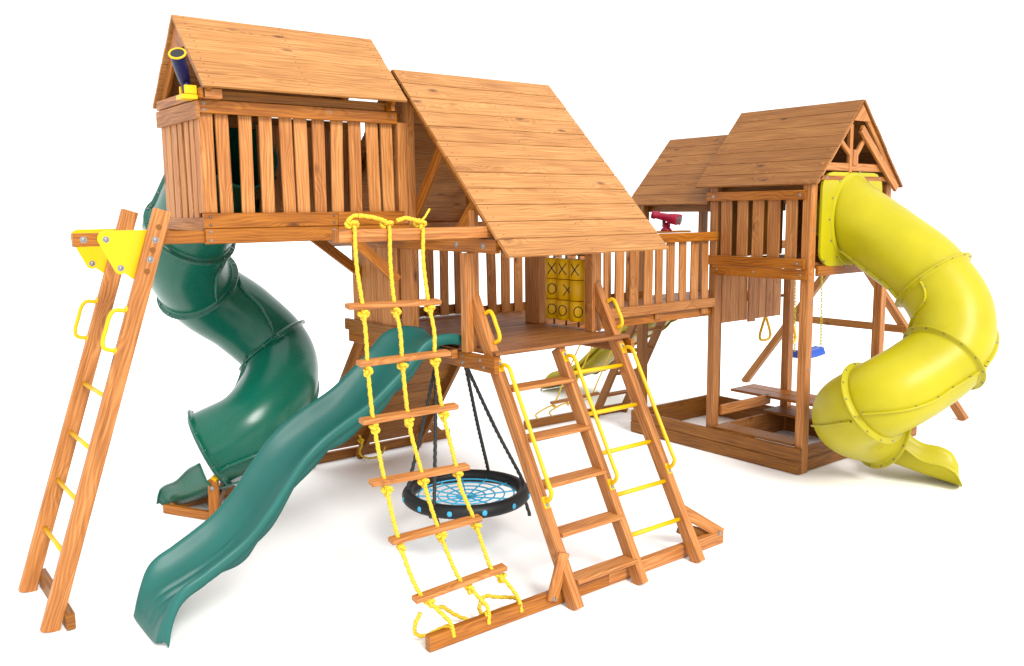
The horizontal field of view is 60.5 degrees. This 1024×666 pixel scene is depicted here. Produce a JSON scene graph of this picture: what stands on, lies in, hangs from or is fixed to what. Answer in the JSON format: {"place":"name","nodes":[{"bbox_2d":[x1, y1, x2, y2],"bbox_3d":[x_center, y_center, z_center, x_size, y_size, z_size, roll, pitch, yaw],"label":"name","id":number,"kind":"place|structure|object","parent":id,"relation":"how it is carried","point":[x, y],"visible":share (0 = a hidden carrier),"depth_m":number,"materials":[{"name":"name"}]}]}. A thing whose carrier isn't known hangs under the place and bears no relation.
{"place":"outdoors","nodes":[
{"label":"outdoors","id":0,"kind":"place"},
{"bbox_2d":[0,210,1023,665],"bbox_3d":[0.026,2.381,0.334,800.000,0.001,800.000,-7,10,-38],"label":"ground","id":1,"kind":"structure","parent":0,"point":[848,562],"depth_m":6.89,"materials":[{"name":"white"}]},
{"bbox_2d":[18,208,170,632],"bbox_3d":[-2.609,0.464,5.459,0.886,2.450,0.840,-7,10,-38],"label":"leaning ladder","id":2,"kind":"object","parent":1,"relation":"on","point":[125,247],"visible":0.98,"depth_m":5.22,"materials":[{"name":"brown wood"}]},
{"bbox_2d":[142,114,318,519],"bbox_3d":[-2.294,-0.148,7.012,1.247,3.199,1.874,-1,8,0],"label":"tube slide","id":3,"kind":"object","parent":1,"relation":"on","point":[258,333],"visible":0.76,"depth_m":6.96,"materials":[{"name":"green plastic"}]},
{"bbox_2d":[133,326,461,647],"bbox_3d":[-1.300,0.845,5.622,2.129,1.584,0.572,-7,10,-38],"label":"wave slide","id":4,"kind":"object","parent":1,"relation":"on","point":[232,530],"visible":0.94,"depth_m":5.53,"materials":[{"name":"green plastic"}]},
{"bbox_2d":[318,342,461,463],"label":"climbing wall","id":5,"kind":"structure","parent":1,"relation":"on","point":[418,384],"depth_m":8.48,"materials":[{"name":"brown wood"}]},
{"bbox_2d":[327,69,667,373],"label":"climbing tower","id":6,"kind":"structure","parent":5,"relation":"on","point":[520,169],"depth_m":6.33,"materials":[{"name":"brown wood"}]},
{"bbox_2d":[71,15,418,326],"bbox_3d":[-1.820,-0.990,5.959,2.321,2.143,1.008,-7,10,-38],"label":"playhouse","id":7,"kind":"object","parent":6,"relation":"on","point":[313,192],"visible":0.94,"depth_m":5.81,"materials":[{"name":"brown wood"}]},
{"bbox_2d":[168,47,197,100],"bbox_3d":[-1.966,-1.553,5.265,0.136,0.289,0.238,-2,8,-9],"label":"telescope","id":8,"kind":"object","parent":7,"relation":"attached to","point":[178,58],"visible":1,"depth_m":5.25,"materials":[{"name":"blue plastic"}]},
{"bbox_2d":[332,226,493,242],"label":"rope beam","id":9,"kind":"structure","parent":6,"relation":"attached to","point":[378,235],"depth_m":5.22,"materials":[{"name":"brown wood"}]},
{"bbox_2d":[344,208,523,637],"bbox_3d":[-0.497,0.496,5.063,0.860,2.407,0.745,-7,10,-38],"label":"rope ladder","id":10,"kind":"object","parent":9,"relation":"hanging from","point":[421,475],"visible":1,"depth_m":4.97,"materials":[{"name":"yellow fabric"}]},
{"bbox_2d":[402,367,530,541],"bbox_3d":[-0.330,0.783,6.229,0.916,1.192,0.916,-7,10,-38],"label":"disc swing","id":11,"kind":"object","parent":6,"relation":"hanging from","point":[412,500],"visible":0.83,"depth_m":6.18,"materials":[{"name":"black plastic"}]},
{"bbox_2d":[545,254,584,326],"bbox_3d":[0.398,-0.429,6.839,0.144,0.740,0.560,-7,10,-38],"label":"game board","id":12,"kind":"object","parent":6,"relation":"on","point":[565,289],"visible":0.96,"depth_m":6.76,"materials":[{"name":"yellow plastic"}]},
{"bbox_2d":[523,403,621,428],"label":"ground beam","id":13,"kind":"structure","parent":1,"relation":"on","point":[552,419],"depth_m":9.92,"materials":[{"name":"brown wood"}]},
{"bbox_2d":[425,505,723,651],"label":"ground beam","id":14,"kind":"structure","parent":1,"relation":"on","point":[709,533],"depth_m":5.32,"materials":[{"name":"brown wood"}]},
{"bbox_2d":[473,281,704,610],"bbox_3d":[0.509,0.652,5.947,1.202,1.886,1.113,-7,10,-38],"label":"climbing ladder","id":15,"kind":"object","parent":1,"relation":"on","point":[614,515],"visible":0.99,"depth_m":5.79,"materials":[{"name":"brown wood"}]},
{"bbox_2d":[540,320,676,390],"bbox_3d":[1.309,0.174,10.919,0.607,1.390,2.373,-7,10,-38],"label":"wave slide","id":16,"kind":"object","parent":1,"relation":"on","point":[597,357],"visible":0.29,"depth_m":10.98,"materials":[{"name":"yellow plastic"}]},
{"bbox_2d":[592,321,665,417],"bbox_3d":[1.371,0.275,9.954,0.500,1.502,0.850,-7,10,-38],"label":"ladder","id":17,"kind":"object","parent":1,"relation":"on","point":[631,330],"visible":0.41,"depth_m":9.97,"materials":[{"name":"brown wood"}]},
{"bbox_2d":[632,99,902,473],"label":"play tower","id":18,"kind":"structure","parent":1,"relation":"on","point":[748,179],"depth_m":8.34,"materials":[{"name":"brown wood"}]},
{"bbox_2d":[478,230,720,328],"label":"bridge","id":19,"kind":"structure","parent":18,"relation":"attached to","point":[636,306],"depth_m":8.10,"materials":[{"name":"brown wood"}]},
{"bbox_2d":[651,211,682,230],"bbox_3d":[1.426,-1.036,8.105,0.260,0.184,0.200,3,9,26],"label":"telescope","id":20,"kind":"object","parent":19,"relation":"on","point":[667,219],"visible":1,"depth_m":8.05,"materials":[{"name":"plastic"}]},
{"bbox_2d":[758,317,771,340],"bbox_3d":[2.784,-0.383,9.621,0.222,0.955,0.031,-7,10,-38],"label":"trapeze ring","id":21,"kind":"object","parent":18,"relation":"hanging from","point":[761,329],"visible":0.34,"depth_m":9.65,"materials":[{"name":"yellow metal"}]},
{"bbox_2d":[631,384,916,474],"bbox_3d":[2.780,0.849,9.362,2.155,0.453,2.090,-7,10,-38],"label":"sandbox","id":22,"kind":"object","parent":1,"relation":"on","point":[757,417],"visible":0.64,"depth_m":8.91,"materials":[{"name":"brown wood"}]},
{"bbox_2d":[741,240,968,420],"bbox_3d":[3.477,-0.082,10.389,1.930,2.050,3.064,-7,10,-38],"label":"swing frame","id":23,"kind":"object","parent":1,"relation":"on","point":[956,407],"visible":0.38,"depth_m":10.84,"materials":[{"name":"brown wood"}]},
{"bbox_2d":[793,325,796,342],"bbox_3d":[3.162,-0.388,9.919,0.222,1.035,0.031,-7,10,-38],"label":"trapeze ring","id":24,"kind":"object","parent":23,"relation":"hanging from","point":[795,337],"visible":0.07,"depth_m":10.02,"materials":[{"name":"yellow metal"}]},
{"bbox_2d":[793,276,825,357],"bbox_3d":[3.498,-0.359,10.324,0.570,1.313,0.168,-6,10,-36],"label":"belt swing","id":25,"kind":"object","parent":23,"relation":"hanging from","point":[817,351],"visible":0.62,"depth_m":10.43,"materials":[{"name":"blue plastic"}]},
{"bbox_2d":[811,171,999,486],"bbox_3d":[3.342,-0.047,7.572,1.458,2.714,1.757,1,8,12],"label":"tube slide","id":26,"kind":"object","parent":1,"relation":"on","point":[938,358],"visible":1,"depth_m":7.21,"materials":[{"name":"yellow plastic"}]},
{"bbox_2d":[0,0,1023,220],"label":"sky","id":27,"kind":"structure","parent":0,"point":[941,82],"materials":[{"name":"white"}]},
{"bbox_2d":[535,326,623,419],"bbox_3d":[0.777,0.310,9.489,0.691,1.355,0.905,-7,10,-38],"label":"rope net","id":28,"kind":"object","parent":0,"point":[566,400],"visible":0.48,"depth_m":9.57,"materials":[{"name":"wood"}]}
]}

